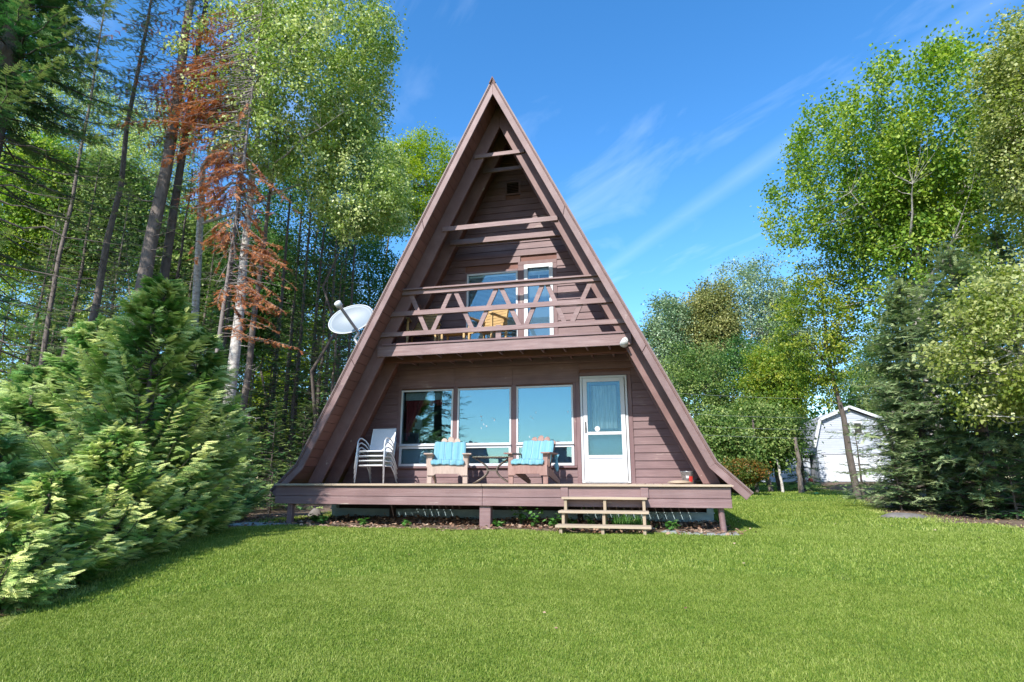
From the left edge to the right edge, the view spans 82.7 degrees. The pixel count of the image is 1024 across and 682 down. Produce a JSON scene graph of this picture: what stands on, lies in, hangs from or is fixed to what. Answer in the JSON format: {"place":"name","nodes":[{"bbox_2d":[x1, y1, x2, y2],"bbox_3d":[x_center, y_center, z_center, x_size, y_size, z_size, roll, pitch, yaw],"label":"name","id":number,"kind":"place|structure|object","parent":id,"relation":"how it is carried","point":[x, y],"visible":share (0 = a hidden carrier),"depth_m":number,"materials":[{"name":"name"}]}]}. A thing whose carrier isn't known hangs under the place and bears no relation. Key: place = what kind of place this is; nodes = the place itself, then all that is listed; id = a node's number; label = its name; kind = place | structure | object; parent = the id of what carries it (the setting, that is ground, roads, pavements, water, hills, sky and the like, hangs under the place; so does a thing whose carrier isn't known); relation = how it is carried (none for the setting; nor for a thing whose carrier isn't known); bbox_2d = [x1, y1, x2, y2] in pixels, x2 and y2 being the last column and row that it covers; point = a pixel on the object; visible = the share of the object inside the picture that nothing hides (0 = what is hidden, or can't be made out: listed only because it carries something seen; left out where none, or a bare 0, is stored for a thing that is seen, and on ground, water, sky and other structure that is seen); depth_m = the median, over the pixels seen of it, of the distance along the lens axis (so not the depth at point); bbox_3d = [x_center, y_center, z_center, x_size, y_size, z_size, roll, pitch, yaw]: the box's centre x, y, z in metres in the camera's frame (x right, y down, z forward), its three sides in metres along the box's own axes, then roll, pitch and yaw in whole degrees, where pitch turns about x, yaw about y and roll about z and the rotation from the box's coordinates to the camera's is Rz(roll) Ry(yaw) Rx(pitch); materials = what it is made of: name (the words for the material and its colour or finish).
{"place":"outdoors","nodes":[
{"label":"outdoors","id":0,"kind":"place"},
{"bbox_2d":[0,478,1023,681],"bbox_3d":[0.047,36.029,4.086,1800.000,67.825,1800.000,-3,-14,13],"label":"ground","id":1,"kind":"structure","parent":0,"point":[259,512],"depth_m":4.96,"materials":[{"name":"green plant"}]},
{"bbox_2d":[0,432,51,503],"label":"cedar shrub","id":2,"kind":"object","parent":1,"relation":"on","point":[14,470],"visible":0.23,"depth_m":6.80,"materials":[{"name":"green plant"}]},
{"bbox_2d":[0,207,67,433],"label":"conifer","id":3,"kind":"object","parent":1,"relation":"on","point":[29,357],"visible":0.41,"depth_m":24.47,"materials":[{"name":"green plant"}]},
{"bbox_2d":[2,210,72,436],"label":"conifer","id":4,"kind":"object","parent":1,"relation":"on","point":[47,300],"visible":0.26,"depth_m":25.20,"materials":[{"name":"green plant"}]},
{"bbox_2d":[0,362,79,488],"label":"cedar shrub","id":5,"kind":"object","parent":1,"relation":"on","point":[27,373],"visible":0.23,"depth_m":8.66,"materials":[{"name":"green plant"}]},
{"bbox_2d":[0,267,82,457],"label":"young conifer","id":6,"kind":"object","parent":1,"relation":"on","point":[57,327],"visible":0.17,"depth_m":21.43,"materials":[{"name":"green plant"}]},
{"bbox_2d":[0,120,90,363],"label":"maple tree","id":7,"kind":"object","parent":1,"relation":"on","point":[24,217],"visible":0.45,"depth_m":28.17,"materials":[{"name":"green plant"}]},
{"bbox_2d":[0,499,94,610],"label":"cedar shrub","id":8,"kind":"object","parent":1,"relation":"on","point":[19,544],"visible":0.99,"depth_m":5.10,"materials":[{"name":"green plant"}]},
{"bbox_2d":[0,205,106,436],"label":"maple tree","id":9,"kind":"object","parent":1,"relation":"on","point":[16,311],"visible":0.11,"depth_m":34.61,"materials":[{"name":"green plant"}]},
{"bbox_2d":[2,0,121,431],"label":"spruce tree","id":10,"kind":"object","parent":1,"relation":"on","point":[46,336],"visible":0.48,"depth_m":19.95,"materials":[{"name":"grey plant"}]},
{"bbox_2d":[1,44,129,307],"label":"aspen tree","id":11,"kind":"object","parent":1,"relation":"on","point":[58,93],"visible":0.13,"depth_m":48.97,"materials":[{"name":"green plant"}]},
{"bbox_2d":[0,470,141,589],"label":"cedar shrub","id":12,"kind":"object","parent":1,"relation":"on","point":[63,494],"visible":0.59,"depth_m":5.91,"materials":[{"name":"green plant"}]},
{"bbox_2d":[31,147,112,435],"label":"conifer","id":13,"kind":"object","parent":1,"relation":"on","point":[81,269],"visible":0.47,"depth_m":20.44,"materials":[{"name":"green plant"}]},
{"bbox_2d":[0,312,150,494],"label":"cedar shrub","id":14,"kind":"object","parent":1,"relation":"on","point":[78,335],"visible":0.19,"depth_m":8.77,"materials":[{"name":"green plant"}]},
{"bbox_2d":[12,189,148,423],"bbox_3d":[-27.774,-0.903,38.340,8.142,21.043,9.118,10,-16,-36],"label":"aspen tree","id":15,"kind":"object","parent":1,"relation":"on","point":[91,295],"visible":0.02,"depth_m":36.36,"materials":[{"name":"green plant"}]},
{"bbox_2d":[0,0,162,439],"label":"fir tree","id":16,"kind":"object","parent":1,"relation":"on","point":[20,25],"visible":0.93,"depth_m":14.62,"materials":[{"name":"green plant"}]},
{"bbox_2d":[36,142,170,302],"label":"maple tree","id":17,"kind":"object","parent":1,"relation":"on","point":[141,193],"visible":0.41,"depth_m":29.25,"materials":[{"name":"green plant"}]},
{"bbox_2d":[36,0,177,429],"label":"spruce tree","id":18,"kind":"object","parent":1,"relation":"on","point":[99,284],"visible":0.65,"depth_m":17.73,"materials":[{"name":"grey plant"}]},
{"bbox_2d":[83,191,139,400],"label":"conifer","id":19,"kind":"object","parent":1,"relation":"on","point":[123,242],"visible":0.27,"depth_m":24.24,"materials":[{"name":"green plant"}]},
{"bbox_2d":[43,423,197,566],"bbox_3d":[-4.876,1.864,6.987,1.970,1.737,1.946,-3,-14,13],"label":"cedar shrub","id":20,"kind":"object","parent":1,"relation":"on","point":[124,455],"visible":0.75,"depth_m":6.89,"materials":[{"name":"green plant"}]},
{"bbox_2d":[14,273,251,544],"bbox_3d":[-5.314,0.964,8.414,3.010,4.017,2.970,-3,-14,13],"label":"cedar shrub","id":21,"kind":"object","parent":1,"relation":"on","point":[171,318],"visible":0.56,"depth_m":8.31,"materials":[{"name":"green plant"}]},
{"bbox_2d":[77,83,214,262],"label":"aspen tree","id":22,"kind":"object","parent":1,"relation":"on","point":[135,150],"visible":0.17,"depth_m":44.85,"materials":[{"name":"green plant"}]},
{"bbox_2d":[89,0,218,409],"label":"spruce tree","id":23,"kind":"object","parent":1,"relation":"on","point":[150,248],"visible":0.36,"depth_m":16.31,"materials":[{"name":"grey plant"}]},
{"bbox_2d":[122,0,225,461],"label":"spruce tree","id":24,"kind":"object","parent":1,"relation":"on","point":[166,265],"visible":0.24,"depth_m":16.66,"materials":[{"name":"brown plant"}]},
{"bbox_2d":[141,168,206,427],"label":"conifer","id":25,"kind":"object","parent":1,"relation":"on","point":[181,261],"visible":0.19,"depth_m":19.57,"materials":[{"name":"green plant"}]},
{"bbox_2d":[115,194,235,328],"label":"maple tree","id":26,"kind":"object","parent":1,"relation":"on","point":[175,255],"visible":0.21,"depth_m":26.09,"materials":[{"name":"green plant"}]},
{"bbox_2d":[141,433,245,539],"bbox_3d":[-4.926,2.193,8.705,1.838,1.629,1.574,8,-16,-32],"label":"cedar shrub","id":27,"kind":"object","parent":1,"relation":"on","point":[201,530],"visible":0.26,"depth_m":8.54,"materials":[{"name":"green plant"}]},
{"bbox_2d":[133,325,265,531],"bbox_3d":[-5.167,1.406,9.215,2.157,3.350,2.304,-13,-18,43],"label":"cedar shrub","id":28,"kind":"object","parent":1,"relation":"on","point":[211,365],"visible":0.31,"depth_m":9.29,"materials":[{"name":"green plant"}]},
{"bbox_2d":[184,211,227,401],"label":"conifer","id":29,"kind":"object","parent":1,"relation":"on","point":[209,287],"visible":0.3,"depth_m":22.81,"materials":[{"name":"green plant"}]},
{"bbox_2d":[103,0,311,399],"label":"dead fir","id":30,"kind":"object","parent":1,"relation":"on","point":[199,114],"visible":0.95,"depth_m":15.81,"materials":[{"name":"brown plant"}]},
{"bbox_2d":[196,184,255,409],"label":"conifer","id":31,"kind":"object","parent":1,"relation":"on","point":[224,342],"visible":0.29,"depth_m":18.60,"materials":[{"name":"green plant"}]},
{"bbox_2d":[204,403,273,521],"bbox_3d":[-5.664,2.394,11.518,1.891,2.425,1.920,-3,-14,13],"label":"cedar shrub","id":32,"kind":"object","parent":1,"relation":"on","point":[249,504],"visible":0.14,"depth_m":11.56,"materials":[{"name":"green plant"}]},
{"bbox_2d":[202,41,280,440],"bbox_3d":[-7.997,-3.082,17.445,1.827,16.012,1.873,-8,-16,31],"label":"birch tree","id":33,"kind":"object","parent":1,"relation":"on","point":[235,350],"visible":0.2,"depth_m":16.96,"materials":[{"name":"plant"}]},
{"bbox_2d":[200,212,317,456],"bbox_3d":[-11.587,0.297,25.783,5.148,13.069,5.497,9,-16,-35],"label":"maple tree","id":34,"kind":"object","parent":1,"relation":"on","point":[257,348],"visible":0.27,"depth_m":25.34,"materials":[{"name":"green plant"}]},
{"bbox_2d":[234,74,290,499],"bbox_3d":[-8.026,-2.468,18.444,1.280,15.253,1.468,-3,-14,13],"label":"spruce tree","id":35,"kind":"object","parent":1,"relation":"on","point":[248,374],"visible":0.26,"depth_m":17.84,"materials":[{"name":"grey plant"}]},
{"bbox_2d":[244,302,297,503],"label":"young conifer","id":36,"kind":"object","parent":1,"relation":"on","point":[274,361],"visible":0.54,"depth_m":18.90,"materials":[{"name":"green plant"}]},
{"bbox_2d":[247,401,294,507],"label":"young conifer","id":37,"kind":"object","parent":1,"relation":"on","point":[273,440],"visible":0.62,"depth_m":16.23,"materials":[{"name":"green plant"}]},
{"bbox_2d":[253,232,311,478],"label":"conifer","id":38,"kind":"object","parent":1,"relation":"on","point":[290,364],"visible":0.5,"depth_m":22.49,"materials":[{"name":"green plant"}]},
{"bbox_2d":[261,195,303,490],"bbox_3d":[-8.013,-0.007,20.421,1.541,11.132,1.928,6,-15,-24],"label":"bare trunk","id":39,"kind":"object","parent":1,"relation":"on","point":[283,276],"visible":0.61,"depth_m":20.66,"materials":[{"name":"brown plant"}]},
{"bbox_2d":[249,276,318,496],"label":"young conifer","id":40,"kind":"object","parent":1,"relation":"on","point":[293,374],"visible":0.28,"depth_m":23.34,"materials":[{"name":"green plant"}]},
{"bbox_2d":[159,0,409,414],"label":"maple tree","id":41,"kind":"object","parent":1,"relation":"on","point":[337,112],"visible":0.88,"depth_m":17.66,"materials":[{"name":"green plant"}]},
{"bbox_2d":[239,267,351,467],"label":"aspen tree","id":42,"kind":"object","parent":1,"relation":"on","point":[307,381],"visible":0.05,"depth_m":34.84,"materials":[{"name":"green plant"}]},
{"bbox_2d":[274,248,317,478],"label":"conifer","id":43,"kind":"object","parent":1,"relation":"on","point":[296,372],"visible":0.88,"depth_m":19.42,"materials":[{"name":"green plant"}]},
{"bbox_2d":[207,146,394,414],"bbox_3d":[-8.921,-1.276,24.948,7.701,15.730,8.022,-3,-14,13],"label":"maple tree","id":44,"kind":"object","parent":1,"relation":"on","point":[292,257],"visible":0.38,"depth_m":24.57,"materials":[{"name":"green plant"}]},
{"bbox_2d":[275,312,329,475],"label":"young conifer","id":45,"kind":"object","parent":1,"relation":"on","point":[305,369],"visible":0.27,"depth_m":20.00,"materials":[{"name":"green plant"}]},
{"bbox_2d":[283,249,342,447],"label":"conifer","id":46,"kind":"object","parent":1,"relation":"on","point":[321,365],"visible":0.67,"depth_m":19.26,"materials":[{"name":"green plant"}]},
{"bbox_2d":[304,253,353,439],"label":"conifer","id":47,"kind":"object","parent":1,"relation":"on","point":[334,363],"visible":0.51,"depth_m":19.17,"materials":[{"name":"green plant"}]},
{"bbox_2d":[312,228,363,401],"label":"conifer","id":48,"kind":"object","parent":1,"relation":"on","point":[339,348],"visible":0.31,"depth_m":23.43,"materials":[{"name":"green plant"}]},
{"bbox_2d":[293,117,422,427],"bbox_3d":[-4.789,-1.069,17.831,4.048,12.141,4.062,1,-13,-6],"label":"maple tree","id":49,"kind":"object","parent":1,"relation":"on","point":[386,211],"visible":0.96,"depth_m":18.24,"materials":[{"name":"green plant"}]},
{"bbox_2d":[309,200,413,352],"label":"maple tree","id":50,"kind":"object","parent":1,"relation":"on","point":[387,261],"visible":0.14,"depth_m":26.97,"materials":[{"name":"green plant"}]},
{"bbox_2d":[345,131,425,288],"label":"aspen tree","id":51,"kind":"object","parent":1,"relation":"on","point":[382,144],"visible":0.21,"depth_m":30.43,"materials":[{"name":"green plant"}]},
{"bbox_2d":[370,117,457,243],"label":"aspen tree","id":52,"kind":"object","parent":1,"relation":"on","point":[420,158],"visible":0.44,"depth_m":32.00,"materials":[{"name":"green plant"}]},
{"bbox_2d":[241,513,745,534],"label":"leaf litter","id":53,"kind":"object","parent":1,"relation":"on","point":[443,520],"visible":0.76,"depth_m":9.98,"materials":[{"name":"brown plant"}]},
{"bbox_2d":[274,483,733,531],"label":"wooden deck","id":54,"kind":"structure","parent":1,"relation":"on","point":[486,497],"depth_m":9.62,"materials":[{"name":"brown wood"}]},
{"bbox_2d":[354,444,396,482],"bbox_3d":[-2.729,2.460,11.795,0.664,0.836,0.635,-4,-14,16],"label":"stacking chair","id":55,"kind":"object","parent":54,"relation":"on","point":[378,464],"visible":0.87,"depth_m":11.84,"materials":[{"name":"silver metal"}]},
{"bbox_2d":[354,440,396,478],"bbox_3d":[-2.730,2.366,11.799,0.664,0.836,0.635,-4,-14,16],"label":"stacking chair","id":56,"kind":"object","parent":55,"relation":"on","point":[377,459],"visible":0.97,"depth_m":11.82,"materials":[{"name":"silver metal"}]},
{"bbox_2d":[354,435,396,473],"bbox_3d":[-2.730,2.272,11.802,0.664,0.836,0.635,-4,-14,16],"label":"stacking chair","id":57,"kind":"object","parent":56,"relation":"on","point":[376,455],"visible":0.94,"depth_m":11.78,"materials":[{"name":"silver metal"}]},
{"bbox_2d":[354,428,396,469],"bbox_3d":[-2.730,2.179,11.805,0.664,0.836,0.635,-4,-14,16],"label":"stacking chair","id":58,"kind":"object","parent":57,"relation":"on","point":[380,438],"visible":0.98,"depth_m":12.00,"materials":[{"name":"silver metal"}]},
{"bbox_2d":[424,437,471,483],"bbox_3d":[-1.214,2.290,11.265,0.900,0.912,1.040,0,-13,-2],"label":"wooden armchair","id":59,"kind":"object","parent":54,"relation":"on","point":[434,470],"visible":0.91,"depth_m":10.77,"materials":[{"name":"brown wood"}]},
{"bbox_2d":[431,441,465,465],"bbox_3d":[-1.208,2.154,11.144,0.629,0.495,0.739,0,-13,-2],"label":"chair cushion","id":60,"kind":"object","parent":59,"relation":"on","point":[448,453],"visible":0.88,"depth_m":11.36,"materials":[{"name":"teal fabric"}]},
{"bbox_2d":[504,435,559,483],"bbox_3d":[0.443,2.202,10.892,0.900,0.912,1.040,-5,-14,21],"label":"wooden armchair","id":61,"kind":"object","parent":54,"relation":"on","point":[545,470],"visible":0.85,"depth_m":10.50,"materials":[{"name":"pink wood"}]},
{"bbox_2d":[511,440,553,464],"bbox_3d":[0.389,2.068,10.780,0.629,0.496,0.735,-5,-14,21],"label":"chair cushion","id":62,"kind":"object","parent":61,"relation":"on","point":[532,450],"visible":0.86,"depth_m":10.98,"materials":[{"name":"teal fabric"}]},
{"bbox_2d":[270,76,753,521],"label":"frame house","id":63,"kind":"structure","parent":1,"relation":"on","point":[498,227],"depth_m":11.98,"materials":[{"name":"brown wood"}]},
{"bbox_2d":[328,300,372,343],"bbox_3d":[-3.156,-0.284,11.769,0.999,1.076,0.777,6,-15,-25],"label":"satellite dish","id":64,"kind":"object","parent":63,"relation":"on","point":[349,319],"visible":0.92,"depth_m":11.92,"materials":[{"name":"white paint"}]},
{"bbox_2d":[398,446,433,465],"bbox_3d":[-1.845,2.469,12.459,1.199,0.417,0.110,-3,-14,13],"label":"window","id":65,"kind":"structure","parent":63,"relation":"in","point":[408,455],"depth_m":12.53,"materials":[{"name":"clear glass"}]},
{"bbox_2d":[399,389,453,445],"bbox_3d":[-1.828,1.678,12.718,1.199,1.199,0.245,-3,-14,13],"label":"window","id":66,"kind":"structure","parent":63,"relation":"in","point":[414,401],"depth_m":12.86,"materials":[{"name":"glass"}]},
{"bbox_2d":[457,387,510,444],"bbox_3d":[-0.584,1.595,12.366,1.183,1.199,0.105,-3,-14,13],"label":"window","id":67,"kind":"structure","parent":63,"relation":"in","point":[495,402],"depth_m":12.39,"materials":[{"name":"blue glass"}]},
{"bbox_2d":[466,445,510,465],"bbox_3d":[-0.584,2.401,12.173,1.183,0.417,0.110,-3,-14,13],"label":"window","id":68,"kind":"structure","parent":63,"relation":"in","point":[486,450],"depth_m":12.16,"materials":[{"name":"clear glass"}]},
{"bbox_2d":[466,270,517,339],"bbox_3d":[-0.435,-0.681,12.867,1.173,1.730,0.105,-3,-14,13],"label":"window","id":69,"kind":"structure","parent":63,"relation":"in","point":[512,274],"depth_m":12.98,"materials":[{"name":"clear glass"}]},
{"bbox_2d":[524,262,553,335],"bbox_3d":[0.587,-0.721,12.628,0.644,1.998,0.112,-3,-14,13],"label":"balcony door","id":70,"kind":"structure","parent":63,"relation":"in","point":[541,270],"depth_m":12.67,"materials":[{"name":"white paint"}]},
{"bbox_2d":[516,385,573,443],"bbox_3d":[0.684,1.527,12.078,1.192,1.199,0.105,-3,-14,13],"label":"window","id":71,"kind":"structure","parent":63,"relation":"in","point":[548,405],"depth_m":12.11,"materials":[{"name":"blue glass"}]},
{"bbox_2d":[516,444,574,465],"bbox_3d":[0.683,2.334,11.886,1.192,0.417,0.110,-3,-14,13],"label":"window","id":72,"kind":"structure","parent":63,"relation":"in","point":[565,451],"depth_m":11.82,"materials":[{"name":"clear glass"}]},
{"bbox_2d":[580,375,630,482],"bbox_3d":[1.867,1.757,11.707,0.951,2.139,0.208,-3,-14,13],"label":"storm door","id":73,"kind":"structure","parent":63,"relation":"in","point":[603,402],"depth_m":11.71,"materials":[{"name":"white paint"}]},
{"bbox_2d":[555,497,651,534],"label":"wooden steps","id":74,"kind":"structure","parent":1,"relation":"on","point":[564,525],"depth_m":8.73,"materials":[{"name":"brown wood"}]},
{"bbox_2d":[639,288,704,398],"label":"poplar tree","id":75,"kind":"object","parent":1,"relation":"on","point":[654,331],"visible":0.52,"depth_m":52.34,"materials":[{"name":"green plant"}]},
{"bbox_2d":[664,291,727,399],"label":"birch tree","id":76,"kind":"object","parent":1,"relation":"on","point":[707,328],"visible":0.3,"depth_m":52.67,"materials":[{"name":"green plant"}]},
{"bbox_2d":[655,339,742,422],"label":"maple tree","id":77,"kind":"object","parent":1,"relation":"on","point":[695,375],"visible":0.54,"depth_m":33.87,"materials":[{"name":"green plant"}]},
{"bbox_2d":[682,274,757,366],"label":"birch tree","id":78,"kind":"object","parent":1,"relation":"on","point":[711,297],"visible":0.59,"depth_m":53.65,"materials":[{"name":"green plant"}]},
{"bbox_2d":[691,402,773,487],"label":"maple tree","id":79,"kind":"object","parent":1,"relation":"on","point":[725,443],"visible":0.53,"depth_m":27.06,"materials":[{"name":"green plant"}]},
{"bbox_2d":[688,329,776,412],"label":"maple tree","id":80,"kind":"object","parent":1,"relation":"on","point":[732,361],"visible":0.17,"depth_m":37.39,"materials":[{"name":"green plant"}]},
{"bbox_2d":[719,455,773,489],"bbox_3d":[9.758,5.728,24.670,2.512,1.866,2.268,2,-13,-7],"label":"autumn bush","id":81,"kind":"object","parent":1,"relation":"on","point":[754,474],"visible":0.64,"depth_m":24.24,"materials":[{"name":"green plant"}]},
{"bbox_2d":[707,247,804,380],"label":"poplar tree","id":82,"kind":"object","parent":1,"relation":"on","point":[749,282],"visible":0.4,"depth_m":54.92,"materials":[{"name":"green plant"}]},
{"bbox_2d":[720,339,821,490],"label":"maple tree","id":83,"kind":"object","parent":1,"relation":"on","point":[765,372],"visible":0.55,"depth_m":31.00,"materials":[{"name":"green plant"}]},
{"bbox_2d":[718,387,831,491],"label":"maple tree","id":84,"kind":"object","parent":1,"relation":"on","point":[783,433],"visible":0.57,"depth_m":28.42,"materials":[{"name":"green plant"}]},
{"bbox_2d":[746,281,824,407],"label":"poplar tree","id":85,"kind":"object","parent":1,"relation":"on","point":[811,334],"visible":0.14,"depth_m":56.29,"materials":[{"name":"green plant"}]},
{"bbox_2d":[770,406,838,491],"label":"spruce tree","id":86,"kind":"object","parent":1,"relation":"on","point":[804,475],"visible":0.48,"depth_m":29.51,"materials":[{"name":"green plant"}]},
{"bbox_2d":[761,251,870,499],"bbox_3d":[11.273,1.132,21.194,3.796,8.993,3.751,-3,-14,13],"label":"maple tree","id":87,"kind":"object","parent":1,"relation":"on","point":[837,348],"visible":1,"depth_m":21.08,"materials":[{"name":"green plant"}]},
{"bbox_2d":[800,405,894,481],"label":"gambrel shed","id":88,"kind":"structure","parent":1,"relation":"on","point":[834,455],"depth_m":36.20,"materials":[{"name":"white wood"}]},
{"bbox_2d":[824,454,884,481],"bbox_3d":[21.024,7.797,35.727,3.270,1.620,0.060,-3,-14,13],"label":"garage door","id":89,"kind":"structure","parent":88,"relation":"in","point":[835,460],"depth_m":35.81,"materials":[{"name":"white paint"}]},
{"bbox_2d":[818,338,916,422],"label":"maple tree","id":90,"kind":"object","parent":1,"relation":"on","point":[851,400],"visible":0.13,"depth_m":43.07,"materials":[{"name":"green plant"}]},
{"bbox_2d":[750,5,1023,503],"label":"maple tree","id":91,"kind":"object","parent":1,"relation":"on","point":[916,208],"visible":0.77,"depth_m":18.90,"materials":[{"name":"green plant"}]},
{"bbox_2d":[859,433,931,510],"bbox_3d":[9.558,3.316,14.321,1.660,2.076,1.552,6,-14,-23],"label":"spruce bush","id":92,"kind":"object","parent":1,"relation":"on","point":[898,492],"visible":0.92,"depth_m":14.33,"materials":[{"name":"green plant"}]},
{"bbox_2d":[845,289,959,462],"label":"maple tree","id":93,"kind":"object","parent":1,"relation":"on","point":[864,374],"visible":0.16,"depth_m":38.21,"materials":[{"name":"green plant"}]},
{"bbox_2d":[826,275,1018,511],"bbox_3d":[10.843,1.729,15.631,4.786,7.294,4.665,-11,-17,38],"label":"spruce tree","id":94,"kind":"object","parent":1,"relation":"on","point":[899,308],"visible":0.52,"depth_m":15.78,"materials":[{"name":"green plant"}]},
{"bbox_2d":[874,238,1023,520],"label":"spruce tree","id":95,"kind":"object","parent":1,"relation":"on","point":[980,449],"visible":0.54,"depth_m":13.10,"materials":[{"name":"green plant"}]},
{"bbox_2d":[891,246,1023,436],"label":"birch tree","id":96,"kind":"object","parent":1,"relation":"on","point":[980,327],"visible":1,"depth_m":10.79,"materials":[{"name":"green plant"}]},
{"bbox_2d":[925,448,989,514],"bbox_3d":[10.001,3.240,13.050,1.357,1.659,1.527,-3,-14,13],"label":"spruce bush","id":97,"kind":"object","parent":1,"relation":"on","point":[953,500],"visible":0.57,"depth_m":13.01,"materials":[{"name":"green plant"}]},
{"bbox_2d":[945,222,1023,512],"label":"spruce tree","id":98,"kind":"object","parent":1,"relation":"on","point":[994,237],"visible":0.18,"depth_m":14.87,"materials":[{"name":"green plant"}]},
{"bbox_2d":[946,3,1023,339],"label":"birch tree","id":99,"kind":"object","parent":1,"relation":"on","point":[1001,132],"visible":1,"depth_m":14.13,"materials":[{"name":"green plant"}]},
{"bbox_2d":[967,454,1023,518],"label":"spruce bush","id":100,"kind":"object","parent":1,"relation":"on","point":[1015,503],"visible":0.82,"depth_m":11.78,"materials":[{"name":"green plant"}]},
{"bbox_2d":[0,0,1023,477],"label":"sky","id":101,"kind":"structure","parent":0,"point":[659,125],"materials":[{"name":"blue"}]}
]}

